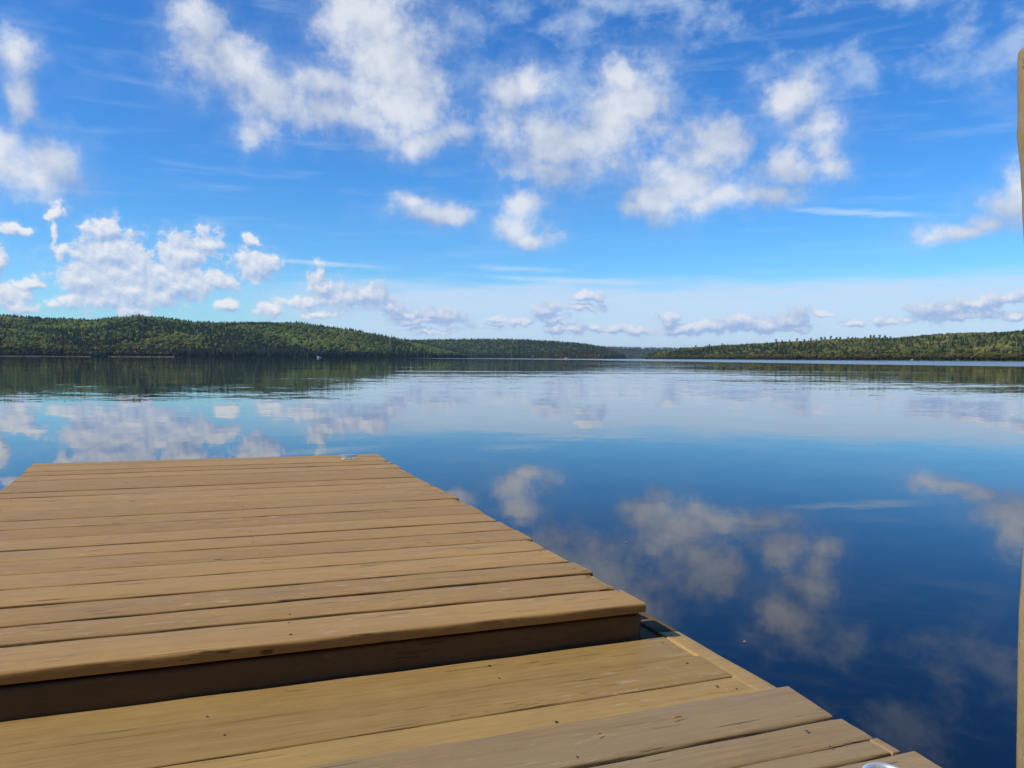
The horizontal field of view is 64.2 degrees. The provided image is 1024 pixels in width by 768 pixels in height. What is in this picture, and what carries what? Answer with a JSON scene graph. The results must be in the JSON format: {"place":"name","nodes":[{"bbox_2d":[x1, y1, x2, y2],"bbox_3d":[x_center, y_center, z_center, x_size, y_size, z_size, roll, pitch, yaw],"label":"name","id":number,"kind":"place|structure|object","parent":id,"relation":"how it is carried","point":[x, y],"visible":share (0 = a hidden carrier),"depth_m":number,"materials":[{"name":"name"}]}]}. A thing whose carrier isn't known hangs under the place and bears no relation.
{"place":"outdoors","nodes":[
{"label":"outdoors","id":0,"kind":"place"},
{"bbox_2d":[0,321,447,357],"bbox_3d":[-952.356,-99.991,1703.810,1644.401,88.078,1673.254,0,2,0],"label":"hill","id":1,"kind":"structure","parent":0,"point":[286,346],"depth_m":1623.01,"materials":[{"name":"green plant"}]},
{"bbox_2d":[0,314,467,357],"bbox_3d":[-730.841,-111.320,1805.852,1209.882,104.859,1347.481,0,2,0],"label":"forest","id":2,"kind":"object","parent":1,"relation":"on","point":[22,335],"visible":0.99,"depth_m":1665.35,"materials":[{"name":"green plant"}]},
{"bbox_2d":[0,356,1023,767],"bbox_3d":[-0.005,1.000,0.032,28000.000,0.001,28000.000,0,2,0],"label":"water","id":3,"kind":"structure","parent":0,"point":[840,540],"depth_m":7.58,"materials":[{"name":"blue liquid"}]},
{"bbox_2d":[2,355,173,356],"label":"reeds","id":4,"kind":"object","parent":3,"relation":"in","point":[108,356],"visible":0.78,"depth_m":1380.64,"materials":[{"name":"green plant"}]},
{"bbox_2d":[94,352,107,356],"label":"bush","id":5,"kind":"object","parent":3,"relation":"in","point":[101,354],"visible":0.9,"depth_m":1366.11,"materials":[{"name":"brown plant"}]},
{"bbox_2d":[0,454,645,721],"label":"raised dock","id":6,"kind":"object","parent":3,"relation":"in","point":[127,583],"visible":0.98,"depth_m":2.05,"materials":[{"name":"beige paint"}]},
{"bbox_2d":[0,612,940,767],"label":"deck","id":7,"kind":"structure","parent":3,"relation":"in","point":[630,700],"depth_m":1.49,"materials":[{"name":"beige wood"}]},
{"bbox_2d":[1016,47,1023,767],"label":"mooring post","id":8,"kind":"object","parent":3,"relation":"in","point":[1020,669],"visible":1,"depth_m":1.35,"materials":[{"name":"brown wood"}]},
{"bbox_2d":[0,0,1023,349],"label":"sky","id":9,"kind":"structure","parent":0,"point":[625,173],"materials":[{"name":"blue"}]},
{"bbox_2d":[428,342,623,358],"bbox_3d":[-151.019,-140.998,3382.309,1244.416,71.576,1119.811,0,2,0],"label":"hill","id":10,"kind":"structure","parent":0,"point":[508,352],"depth_m":3102.03,"materials":[{"name":"green plant"}]},
{"bbox_2d":[403,338,625,358],"bbox_3d":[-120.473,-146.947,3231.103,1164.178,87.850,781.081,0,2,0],"label":"forest","id":11,"kind":"object","parent":10,"relation":"on","point":[538,346],"visible":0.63,"depth_m":3175.53,"materials":[{"name":"green plant"}]},
{"bbox_2d":[532,354,608,358],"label":"headland","id":12,"kind":"structure","parent":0,"point":[576,357],"depth_m":2449.30,"materials":[{"name":"green plant"}]},
{"bbox_2d":[532,349,611,358],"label":"forest","id":13,"kind":"object","parent":12,"relation":"on","point":[565,353],"visible":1,"depth_m":2476.37,"materials":[{"name":"green plant"}]},
{"bbox_2d":[612,349,666,358],"bbox_3d":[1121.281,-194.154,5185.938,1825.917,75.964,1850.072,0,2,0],"label":"hill","id":14,"kind":"structure","parent":0,"point":[637,355],"depth_m":5054.54,"materials":[{"name":"green plant"}]},
{"bbox_2d":[595,345,685,358],"bbox_3d":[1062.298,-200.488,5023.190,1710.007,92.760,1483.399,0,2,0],"label":"forest","id":15,"kind":"object","parent":14,"relation":"on","point":[637,350],"visible":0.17,"depth_m":5168.42,"materials":[{"name":"green plant"}]},
{"bbox_2d":[651,348,1023,360],"bbox_3d":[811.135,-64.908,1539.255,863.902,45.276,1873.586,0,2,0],"label":"hill","id":16,"kind":"structure","parent":0,"point":[906,359],"depth_m":1287.67,"materials":[{"name":"green plant"}]},
{"bbox_2d":[645,329,1023,360],"bbox_3d":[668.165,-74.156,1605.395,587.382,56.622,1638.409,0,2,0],"label":"forest","id":17,"kind":"object","parent":16,"relation":"on","point":[942,346],"visible":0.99,"depth_m":1376.79,"materials":[{"name":"green plant"}]}
]}

